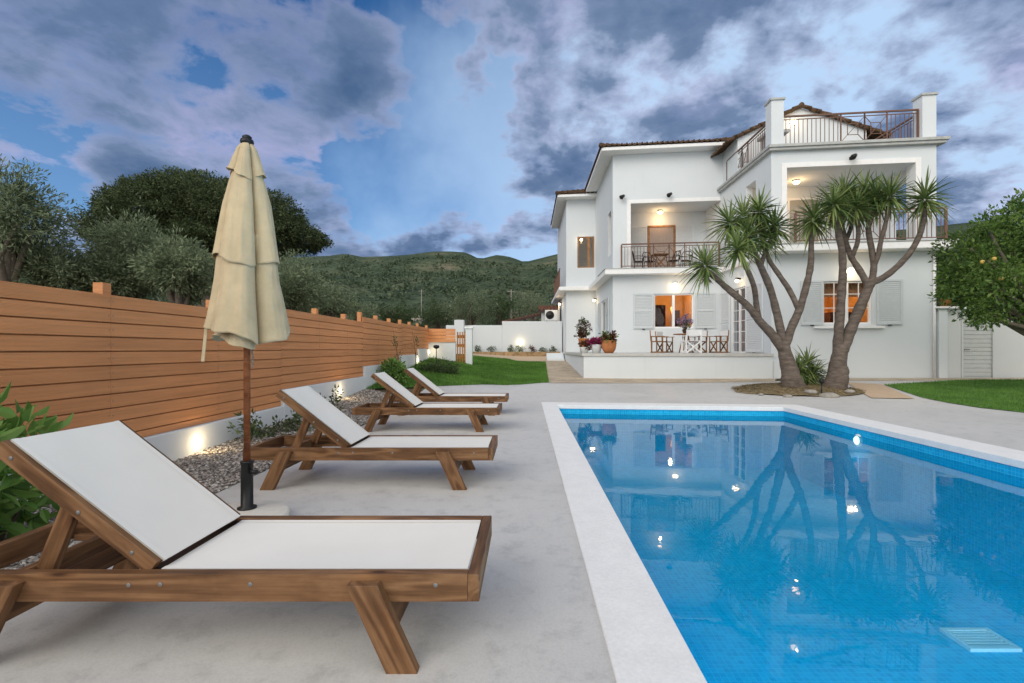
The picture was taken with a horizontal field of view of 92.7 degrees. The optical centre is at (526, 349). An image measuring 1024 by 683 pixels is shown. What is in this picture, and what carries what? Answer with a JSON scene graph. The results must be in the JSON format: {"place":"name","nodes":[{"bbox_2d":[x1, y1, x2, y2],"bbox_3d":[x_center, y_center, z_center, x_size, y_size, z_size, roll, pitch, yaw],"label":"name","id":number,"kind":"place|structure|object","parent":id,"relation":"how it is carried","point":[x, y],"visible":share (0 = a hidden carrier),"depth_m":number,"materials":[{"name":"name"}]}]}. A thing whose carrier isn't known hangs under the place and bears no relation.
{"place":"outdoors","nodes":[
{"label":"outdoors","id":0,"kind":"place"},
{"bbox_2d":[1,388,399,568],"bbox_3d":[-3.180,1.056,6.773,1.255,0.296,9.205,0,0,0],"label":"gravel","id":1,"kind":"structure","parent":0,"point":[197,473],"depth_m":5.19,"materials":[{"name":"grey gravel"}]},
{"bbox_2d":[0,380,44,535],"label":"laurel bush","id":2,"kind":"object","parent":1,"relation":"on","point":[13,528],"visible":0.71,"depth_m":2.79,"materials":[{"name":"green plant"}]},
{"bbox_2d":[0,399,73,541],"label":"laurel bush","id":3,"kind":"object","parent":1,"relation":"on","point":[35,504],"visible":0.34,"depth_m":2.98,"materials":[{"name":"green plant"}]},
{"bbox_2d":[227,408,302,441],"bbox_3d":[-3.409,0.994,6.557,0.654,0.508,1.281,0,0,0],"label":"trailing plant","id":4,"kind":"object","parent":1,"relation":"on","point":[257,430],"visible":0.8,"depth_m":6.47,"materials":[{"name":"green plant"}]},
{"bbox_2d":[320,384,343,410],"bbox_3d":[-3.298,0.898,8.048,0.472,0.631,0.835,0,0,0],"label":"trailing plant","id":5,"kind":"object","parent":1,"relation":"on","point":[333,399],"visible":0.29,"depth_m":8.26,"materials":[{"name":"green plant"}]},
{"bbox_2d":[366,354,548,388],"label":"lawn","id":6,"kind":"structure","parent":0,"point":[469,378],"depth_m":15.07,"materials":[{"name":"plant"}]},
{"bbox_2d":[376,356,409,383],"bbox_3d":[-3.373,0.587,12.411,0.931,0.847,0.794,0,0,0],"label":"leafy bush","id":7,"kind":"object","parent":6,"relation":"on","point":[396,372],"visible":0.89,"depth_m":12.30,"materials":[{"name":"green plant"}]},
{"bbox_2d":[392,331,401,360],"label":"young sapling","id":8,"kind":"object","parent":6,"relation":"on","point":[394,341],"visible":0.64,"depth_m":12.88,"materials":[{"name":"green plant"}]},
{"bbox_2d":[410,332,418,367],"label":"young sapling","id":9,"kind":"object","parent":6,"relation":"on","point":[416,339],"visible":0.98,"depth_m":15.39,"materials":[{"name":"green plant"}]},
{"bbox_2d":[433,345,438,362],"bbox_3d":[-3.246,0.210,17.500,0.220,0.750,0.214,0,0,0],"label":"spike light","id":10,"kind":"object","parent":6,"relation":"on","point":[436,347],"visible":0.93,"depth_m":17.45,"materials":[{"name":"black metal"}]},
{"bbox_2d":[418,356,461,374],"bbox_3d":[-2.768,0.587,15.477,1.579,0.796,1.017,0,0,0],"label":"round shrub","id":11,"kind":"object","parent":6,"relation":"on","point":[440,368],"visible":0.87,"depth_m":15.31,"materials":[{"name":"green plant"}]},
{"bbox_2d":[464,326,473,363],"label":"gate pillar","id":12,"kind":"structure","parent":6,"relation":"on","point":[469,344],"depth_m":19.00,"materials":[{"name":"white paint"}]},
{"bbox_2d":[457,332,465,362],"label":"garden gate","id":13,"kind":"structure","parent":12,"relation":"attached to","point":[460,345],"depth_m":19.10,"materials":[{"name":"brown wood"}]},
{"bbox_2d":[192,303,779,490],"bbox_3d":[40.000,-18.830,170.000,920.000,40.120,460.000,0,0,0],"label":"ground","id":14,"kind":"structure","parent":0,"point":[410,389],"depth_m":12.38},
{"bbox_2d":[0,153,91,282],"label":"olive tree","id":15,"kind":"object","parent":14,"relation":"on","point":[13,215],"visible":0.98,"depth_m":14.94,"materials":[{"name":"green plant"}]},
{"bbox_2d":[10,234,107,292],"bbox_3d":[-15.350,-1.534,15.943,2.982,4.471,2.699,0,0,39],"label":"olive tree","id":16,"kind":"object","parent":14,"relation":"on","point":[59,269],"visible":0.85,"depth_m":15.58,"materials":[{"name":"green plant"}]},
{"bbox_2d":[75,245,149,297],"bbox_3d":[-14.625,-1.535,17.195,2.271,4.317,2.564,0,0,0],"label":"olive tree","id":17,"kind":"object","parent":14,"relation":"on","point":[116,289],"visible":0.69,"depth_m":16.79,"materials":[{"name":"green plant"}]},
{"bbox_2d":[67,206,172,300],"bbox_3d":[-14.759,-2.337,18.074,3.980,5.772,4.015,0,0,-28],"label":"olive tree","id":18,"kind":"object","parent":14,"relation":"on","point":[117,242],"visible":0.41,"depth_m":17.30,"materials":[{"name":"green plant"}]},
{"bbox_2d":[125,224,215,305],"bbox_3d":[-11.727,-1.780,16.589,2.908,4.890,2.908,0,0,0],"label":"olive tree","id":19,"kind":"object","parent":14,"relation":"on","point":[179,274],"visible":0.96,"depth_m":16.10,"materials":[{"name":"green plant"}]},
{"bbox_2d":[67,164,333,306],"bbox_3d":[-23.606,-6.461,35.801,18.129,13.535,13.209,0,0,0],"label":"umbrella pine","id":20,"kind":"object","parent":14,"relation":"on","point":[190,201],"visible":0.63,"depth_m":32.01,"materials":[{"name":"green plant"}]},
{"bbox_2d":[0,341,455,503],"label":"garden wall","id":21,"kind":"structure","parent":14,"relation":"on","point":[176,444],"depth_m":6.88,"materials":[{"name":"white paint"}]},
{"bbox_2d":[194,437,201,446],"bbox_3d":[-3.760,1.065,5.593,0.039,0.108,0.110,0,0,0],"label":"garden wall light","id":22,"kind":"object","parent":21,"relation":"attached to","point":[197,441],"visible":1,"depth_m":5.57,"materials":[{"name":"white glass"}]},
{"bbox_2d":[0,281,454,442],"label":"board fence","id":23,"kind":"object","parent":21,"relation":"on","point":[100,354],"visible":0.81,"depth_m":4.96,"materials":[{"name":"wood"}]},
{"bbox_2d":[197,259,282,299],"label":"olive tree","id":24,"kind":"object","parent":14,"relation":"on","point":[213,278],"visible":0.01,"depth_m":18.51,"materials":[{"name":"green plant"}]},
{"bbox_2d":[278,248,335,312],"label":"olive tree","id":25,"kind":"object","parent":14,"relation":"on","point":[299,289],"visible":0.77,"depth_m":21.59,"materials":[{"name":"green plant"}]},
{"bbox_2d":[310,280,356,317],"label":"olive tree","id":26,"kind":"object","parent":14,"relation":"on","point":[339,299],"visible":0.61,"depth_m":25.73,"materials":[{"name":"green plant"}]},
{"bbox_2d":[336,299,380,320],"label":"olive tree","id":27,"kind":"object","parent":14,"relation":"on","point":[367,311],"visible":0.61,"depth_m":33.59,"materials":[{"name":"green plant"}]},
{"bbox_2d":[376,301,420,323],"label":"olive tree","id":28,"kind":"object","parent":14,"relation":"on","point":[396,316],"visible":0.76,"depth_m":39.62,"materials":[{"name":"green plant"}]},
{"bbox_2d":[410,295,465,335],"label":"olive tree","id":29,"kind":"object","parent":14,"relation":"on","point":[433,315],"visible":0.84,"depth_m":45.61,"materials":[{"name":"green plant"}]},
{"bbox_2d":[437,284,501,324],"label":"olive tree","id":30,"kind":"object","parent":14,"relation":"on","point":[470,313],"visible":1,"depth_m":43.63,"materials":[{"name":"green plant"}]},
{"bbox_2d":[473,289,529,324],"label":"olive tree","id":31,"kind":"object","parent":14,"relation":"on","point":[498,319],"visible":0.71,"depth_m":47.55,"materials":[{"name":"green plant"}]},
{"bbox_2d":[446,320,561,353],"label":"back wall","id":32,"kind":"structure","parent":14,"relation":"on","point":[537,335],"depth_m":29.50,"materials":[{"name":"white paint"}]},
{"bbox_2d":[473,352,559,355],"bbox_3d":[-0.725,0.420,29.120,5.350,0.560,0.740,0,0,0],"label":"stone planter","id":33,"kind":"object","parent":14,"relation":"on","point":[520,353],"visible":0.19,"depth_m":28.75,"materials":[{"name":"beige stone"}]},
{"bbox_2d":[507,345,514,351],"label":"bedding plant","id":34,"kind":"object","parent":33,"relation":"in","point":[509,349],"visible":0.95,"depth_m":29.18,"materials":[{"name":"green plant"}]},
{"bbox_2d":[515,345,525,351],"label":"bedding plant","id":35,"kind":"object","parent":33,"relation":"in","point":[519,349],"visible":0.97,"depth_m":29.14,"materials":[{"name":"green plant"}]},
{"bbox_2d":[501,305,557,323],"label":"outbuilding","id":36,"kind":"structure","parent":14,"relation":"on","point":[542,309],"depth_m":32.40,"materials":[{"name":"paint"}]},
{"bbox_2d":[509,289,555,320],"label":"olive tree","id":37,"kind":"object","parent":14,"relation":"on","point":[531,305],"visible":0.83,"depth_m":55.75,"materials":[{"name":"green plant"}]},
{"bbox_2d":[546,92,958,379],"bbox_3d":[7.514,-4.144,25.376,12.928,11.287,19.836,0,0,0],"label":"villa","id":38,"kind":"object","parent":14,"relation":"on","point":[894,336],"visible":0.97,"depth_m":18.70,"materials":[{"name":"white paint"}]},
{"bbox_2d":[545,310,557,320],"bbox_3d":[1.530,-2.070,30.649,0.800,0.780,0.502,0,0,0],"label":"air conditioner","id":39,"kind":"object","parent":38,"relation":"attached to","point":[551,315],"visible":0.94,"depth_m":30.44,"materials":[{"name":"white metal"}]},
{"bbox_2d":[558,306,559,320],"bbox_3d":[1.947,-1.782,30.157,0.097,1.836,0.205,0,0,38],"label":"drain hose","id":40,"kind":"object","parent":38,"relation":"attached to","point":[558,313],"visible":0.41,"depth_m":30.16,"materials":[{"name":"white plastic"}]},
{"bbox_2d":[574,317,592,351],"bbox_3d":[2.208,-0.571,18.851,0.697,1.412,0.662,0,0,-41],"label":"potted plant","id":41,"kind":"object","parent":38,"relation":"on","point":[582,329],"visible":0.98,"depth_m":18.78,"materials":[{"name":"green plant"}]},
{"bbox_2d":[578,340,591,352],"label":"potted plant","id":42,"kind":"object","parent":38,"relation":"on","point":[586,348],"visible":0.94,"depth_m":17.70,"materials":[{"name":"red plant"}]},
{"bbox_2d":[577,237,593,267],"bbox_3d":[3.272,-5.400,27.183,0.943,1.725,0.074,0,0,7],"label":"window","id":43,"kind":"structure","parent":38,"relation":"in","point":[588,238],"depth_m":27.13,"materials":[{"name":"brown wood"}]},
{"bbox_2d":[587,336,602,352],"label":"potted plant","id":44,"kind":"object","parent":38,"relation":"on","point":[595,343],"visible":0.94,"depth_m":17.52,"materials":[{"name":"pink plant"}]},
{"bbox_2d":[602,300,604,331],"bbox_3d":[3.865,-1.635,24.050,0.070,1.564,1.694,0,0,0],"label":"window","id":45,"kind":"structure","parent":38,"relation":"in","point":[603,302],"depth_m":24.84,"materials":[{"name":"white glass"}]},
{"bbox_2d":[600,330,619,352],"bbox_3d":[2.975,-0.285,17.445,0.766,0.840,0.738,0,0,0],"label":"potted plant","id":46,"kind":"object","parent":38,"relation":"on","point":[608,344],"visible":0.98,"depth_m":17.32,"materials":[{"name":"orange plant"}]},
{"bbox_2d":[632,251,643,267],"bbox_3d":[5.017,-3.973,22.119,0.509,0.938,0.570,0,0,10],"label":"balcony chair","id":47,"kind":"object","parent":38,"relation":"on","point":[642,261],"visible":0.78,"depth_m":22.04,"materials":[{"name":"black metal"}]},
{"bbox_2d":[642,252,656,266],"bbox_3d":[5.539,-3.973,22.085,0.570,0.938,0.509,0,0,-20],"label":"balcony chair","id":48,"kind":"object","parent":38,"relation":"on","point":[648,261],"visible":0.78,"depth_m":22.14,"materials":[{"name":"black metal"}]},
{"bbox_2d":[650,330,664,352],"bbox_3d":[5.040,-0.297,18.913,0.560,0.859,0.625,0,0,15],"label":"director chair","id":49,"kind":"object","parent":38,"relation":"on","point":[661,351],"visible":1,"depth_m":18.66,"materials":[{"name":"brown wood"}]},
{"bbox_2d":[651,253,668,266],"bbox_3d":[5.950,-3.869,21.857,0.700,0.751,0.600,0,0,0],"label":"balcony table","id":50,"kind":"object","parent":38,"relation":"on","point":[660,254],"visible":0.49,"depth_m":21.65,"materials":[{"name":"brown wood"}]},
{"bbox_2d":[647,225,674,267],"bbox_3d":[6.313,-4.665,22.934,1.271,2.310,0.058,0,0,7],"label":"balcony door","id":51,"kind":"structure","parent":38,"relation":"in","point":[656,233],"depth_m":22.93,"materials":[{"name":"brown wood"}]},
{"bbox_2d":[655,331,672,352],"bbox_3d":[5.541,-0.297,19.659,0.560,0.859,0.625,0,0,40],"label":"director chair","id":52,"kind":"object","parent":38,"relation":"on","point":[661,334],"visible":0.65,"depth_m":19.63,"materials":[{"name":"brown wood"}]},
{"bbox_2d":[654,294,692,327],"bbox_3d":[6.380,-1.673,21.299,1.689,1.490,0.074,0,0,7],"label":"window","id":53,"kind":"structure","parent":38,"relation":"in","point":[673,295],"depth_m":21.26,"materials":[{"name":"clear glass"}]},
{"bbox_2d":[666,250,680,266],"bbox_3d":[6.581,-3.973,21.898,0.509,0.938,0.570,0,0,-20],"label":"balcony chair","id":54,"kind":"object","parent":38,"relation":"on","point":[674,260],"visible":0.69,"depth_m":21.86,"materials":[{"name":"black metal"}]},
{"bbox_2d":[672,282,677,287],"bbox_3d":[6.427,-2.777,21.151,0.249,0.265,0.147,0,0,0],"label":"wall lamp","id":55,"kind":"object","parent":38,"relation":"attached to","point":[674,284],"visible":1,"depth_m":21.11,"materials":[{"name":"white glass"}]},
{"bbox_2d":[673,333,692,352],"bbox_3d":[6.150,-0.232,18.984,0.900,0.746,0.900,0,0,0],"label":"terrace table","id":56,"kind":"object","parent":38,"relation":"on","point":[682,334],"visible":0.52,"depth_m":18.91,"materials":[{"name":"brown wood"}]},
{"bbox_2d":[676,313,692,332],"bbox_3d":[6.128,-1.007,18.974,0.710,0.797,0.630,0,0,0],"label":"flower vase","id":57,"kind":"object","parent":56,"relation":"on","point":[685,321],"visible":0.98,"depth_m":18.93,"materials":[{"name":"purple plant"}]},
{"bbox_2d":[680,251,691,266],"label":"balcony chair","id":58,"kind":"object","parent":38,"relation":"on","point":[687,259],"visible":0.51,"depth_m":21.93,"materials":[{"name":"black metal"}]},
{"bbox_2d":[681,330,701,352],"bbox_3d":[6.104,-0.297,18.130,0.625,0.859,0.560,0,0,-6],"label":"director chair","id":59,"kind":"object","parent":38,"relation":"on","point":[695,333],"visible":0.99,"depth_m":17.92,"materials":[{"name":"white fabric"}]},
{"bbox_2d":[687,331,707,352],"bbox_3d":[6.757,-0.297,19.421,0.560,0.859,0.625,0,0,-30],"label":"director chair","id":60,"kind":"object","parent":38,"relation":"on","point":[704,333],"visible":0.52,"depth_m":19.29,"materials":[{"name":"brown wood"}]},
{"bbox_2d":[708,330,728,352],"bbox_3d":[7.310,-0.297,18.653,0.560,0.859,0.625,0,0,-5],"label":"director chair","id":61,"kind":"object","parent":38,"relation":"on","point":[724,333],"visible":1,"depth_m":18.64,"materials":[{"name":"brown wood"}]},
{"bbox_2d":[735,276,742,282],"bbox_3d":[8.190,-2.712,18.900,0.260,0.264,0.247,0,0,0],"label":"wall lamp","id":62,"kind":"object","parent":38,"relation":"attached to","point":[740,278],"visible":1,"depth_m":18.87,"materials":[{"name":"white metal"}]},
{"bbox_2d":[732,287,745,352],"bbox_3d":[8.402,-1.140,19.230,0.075,2.554,1.334,0,0,0],"label":"french door","id":63,"kind":"structure","parent":38,"relation":"in","point":[740,331],"depth_m":19.32,"materials":[{"name":"white wood"}]},
{"bbox_2d":[787,197,820,242],"bbox_3d":[10.590,-4.660,18.683,1.235,2.280,0.058,0,0,7],"label":"balcony door","id":64,"kind":"structure","parent":38,"relation":"in","point":[792,203],"depth_m":18.72,"materials":[{"name":"white glass"}]},
{"bbox_2d":[813,281,884,328],"bbox_3d":[10.741,-1.498,16.352,2.199,1.587,0.248,0,0,7],"label":"window","id":65,"kind":"structure","parent":38,"relation":"in","point":[846,301],"depth_m":16.38,"materials":[{"name":"white wood"}]},
{"bbox_2d":[847,267,853,274],"bbox_3d":[10.803,-2.616,16.289,0.249,0.265,0.147,0,0,0],"label":"wall lamp","id":66,"kind":"object","parent":38,"relation":"attached to","point":[850,270],"visible":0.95,"depth_m":16.24,"materials":[{"name":"white glass"}]},
{"bbox_2d":[849,153,856,159],"bbox_3d":[10.817,-6.375,16.169,0.222,0.237,0.344,0,0,27],"label":"spotlight","id":67,"kind":"object","parent":38,"relation":"attached to","point":[852,156],"visible":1,"depth_m":16.08,"materials":[{"name":"black metal"}]},
{"bbox_2d":[730,382,865,395],"bbox_3d":[7.242,1.053,13.152,3.488,0.208,2.492,0,0,0],"label":"tree bed","id":68,"kind":"object","parent":14,"relation":"on","point":[771,391],"visible":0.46,"depth_m":12.55,"materials":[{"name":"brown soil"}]},
{"bbox_2d":[674,185,844,387],"bbox_3d":[6.049,-1.610,12.901,4.479,5.778,2.370,0,0,0],"label":"yucca tree","id":69,"kind":"object","parent":68,"relation":"on","point":[743,244],"visible":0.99,"depth_m":12.79,"materials":[{"name":"green plant"}]},
{"bbox_2d":[803,389,817,393],"bbox_3d":[7.077,1.067,12.180,0.320,0.142,0.262,0,0,0],"label":"rock","id":70,"kind":"object","parent":68,"relation":"on","point":[810,391],"visible":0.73,"depth_m":12.10,"materials":[{"name":"stone"}]},
{"bbox_2d":[795,341,827,385],"bbox_3d":[7.677,0.629,13.366,1.742,1.763,1.110,0,0,-14],"label":"yucca shrub","id":71,"kind":"object","parent":68,"relation":"on","point":[810,374],"visible":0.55,"depth_m":13.25,"materials":[{"name":"green plant"}]},
{"bbox_2d":[819,379,823,392],"bbox_3d":[7.263,0.950,12.040,0.110,0.460,0.107,0,0,0],"label":"spike light","id":72,"kind":"object","parent":68,"relation":"on","point":[821,381],"visible":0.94,"depth_m":12.01,"materials":[{"name":"black metal"}]},
{"bbox_2d":[819,392,838,397],"bbox_3d":[7.353,1.143,11.906,0.419,0.186,0.327,0,0,-17],"label":"rock","id":73,"kind":"object","parent":68,"relation":"on","point":[829,395],"visible":0.68,"depth_m":11.80,"materials":[{"name":"stone"}]},
{"bbox_2d":[845,389,854,392],"bbox_3d":[8.130,1.059,12.319,0.262,0.115,0.198,0,0,0],"label":"rock","id":74,"kind":"object","parent":68,"relation":"on","point":[849,391],"visible":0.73,"depth_m":12.25,"materials":[{"name":"stone"}]},
{"bbox_2d":[801,164,960,389],"bbox_3d":[9.079,-1.879,12.924,3.848,6.175,2.338,0,0,0],"label":"yucca tree","id":75,"kind":"object","parent":68,"relation":"on","point":[859,204],"visible":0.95,"depth_m":12.72,"materials":[{"name":"green plant"}]},
{"bbox_2d":[936,233,987,305],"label":"olive tree","id":76,"kind":"object","parent":14,"relation":"on","point":[937,303],"visible":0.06,"depth_m":23.72,"materials":[{"name":"plant"}]},
{"bbox_2d":[935,306,1023,377],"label":"wall","id":77,"kind":"structure","parent":14,"relation":"on","point":[963,350],"depth_m":16.10,"materials":[{"name":"paint"}]},
{"bbox_2d":[936,285,950,305],"bbox_3d":[13.742,-1.758,15.970,0.948,0.715,0.826,0,0,0],"label":"potted plant","id":78,"kind":"object","parent":77,"relation":"on","point":[946,301],"visible":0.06,"depth_m":15.88,"materials":[{"name":"green plant"}]},
{"bbox_2d":[964,318,991,377],"bbox_3d":[14.860,0.000,16.109,0.967,2.060,0.144,0,0,0],"label":"door","id":79,"kind":"structure","parent":77,"relation":"in","point":[977,344],"depth_m":16.13,"materials":[{"name":"grey paint"}]},
{"bbox_2d":[960,238,1015,306],"bbox_3d":[25.605,-3.046,27.145,4.503,7.099,4.337,0,0,32],"label":"olive tree","id":80,"kind":"object","parent":14,"relation":"on","point":[995,263],"visible":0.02,"depth_m":26.39,"materials":[{"name":"plant"}]},
{"bbox_2d":[473,354,545,361],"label":"back path","id":81,"kind":"structure","parent":0,"point":[530,358],"depth_m":26.93,"materials":[{"name":"grey concrete"}]},
{"bbox_2d":[0,380,1023,682],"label":"pool deck","id":82,"kind":"structure","parent":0,"point":[530,616],"depth_m":2.27,"materials":[{"name":"concrete"}]},
{"bbox_2d":[0,421,491,673],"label":"sun lounger","id":83,"kind":"object","parent":82,"relation":"on","point":[136,510],"visible":1,"depth_m":1.98,"materials":[{"name":"white fabric"}]},
{"bbox_2d":[201,134,290,515],"bbox_3d":[-1.972,-0.158,3.363,0.630,2.700,0.677,0,0,0],"label":"patio umbrella","id":84,"kind":"object","parent":82,"relation":"on","point":[246,311],"visible":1,"depth_m":3.35,"materials":[{"name":"beige fabric"}]},
{"bbox_2d":[251,386,497,489],"bbox_3d":[-1.365,0.777,4.519,2.150,0.848,0.750,0,0,0],"label":"sun lounger","id":85,"kind":"object","parent":82,"relation":"on","point":[345,438],"visible":0.98,"depth_m":4.24,"materials":[{"name":"brown wood"}]},
{"bbox_2d":[352,372,501,431],"bbox_3d":[-1.469,0.777,7.424,2.150,0.848,0.750,0,0,0],"label":"sun lounger","id":86,"kind":"object","parent":82,"relation":"on","point":[384,410],"visible":1,"depth_m":7.15,"materials":[{"name":"white fabric"}]},
{"bbox_2d":[389,368,508,415],"bbox_3d":[-1.428,0.777,9.182,2.150,0.848,0.750,0,0,0],"label":"sun lounger","id":87,"kind":"object","parent":82,"relation":"on","point":[436,394],"visible":0.82,"depth_m":8.91,"materials":[{"name":"white fabric"}]},
{"bbox_2d":[541,402,1023,682],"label":"swimming pool","id":88,"kind":"structure","parent":82,"relation":"in","point":[751,543],"depth_m":5.58,"materials":[{"name":"blue liquid"}]},
{"bbox_2d":[0,0,1023,260],"label":"sky","id":89,"kind":"structure","parent":0,"point":[400,127],"materials":[{"name":"blue"}]},
{"bbox_2d":[19,222,1023,317],"bbox_3d":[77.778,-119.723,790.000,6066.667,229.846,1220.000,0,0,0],"label":"hills","id":90,"kind":"structure","parent":0,"point":[422,265],"depth_m":645.98,"materials":[{"name":"green plant"}]},
{"bbox_2d":[20,231,1021,335],"bbox_3d":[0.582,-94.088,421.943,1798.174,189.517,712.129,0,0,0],"label":"hill scrub","id":91,"kind":"object","parent":90,"relation":"on","point":[474,277],"visible":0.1,"depth_m":468.44,"materials":[{"name":"green plant"}]},
{"bbox_2d":[545,358,775,382],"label":"stone path","id":92,"kind":"structure","parent":0,"point":[565,371],"depth_m":16.49,"materials":[{"name":"beige stone"}]},
{"bbox_2d":[757,129,789,150],"bbox_3d":[9.220,-7.497,18.325,0.800,1.165,0.891,0,0,0],"label":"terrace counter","id":93,"kind":"object","parent":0,"point":[786,131],"visible":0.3,"depth_m":18.30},
{"bbox_2d":[848,382,911,397],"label":"garden path","id":94,"kind":"structure","parent":0,"point":[877,391],"depth_m":12.78,"materials":[{"name":"beige stone"}]},
{"bbox_2d":[777,378,1022,380],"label":"house footpath","id":95,"kind":"structure","parent":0,"point":[880,379],"depth_m":15.71,"materials":[{"name":"grey concrete"}]},
{"bbox_2d":[884,378,1023,411],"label":"lawn","id":96,"kind":"structure","parent":0,"point":[976,389],"depth_m":12.57,"materials":[{"name":"plant"}]},
{"bbox_2d":[927,188,1023,335],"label":"citrus tree","id":97,"kind":"object","parent":96,"relation":"on","point":[981,297],"visible":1,"depth_m":11.95,"materials":[{"name":"green plant"}]}
]}

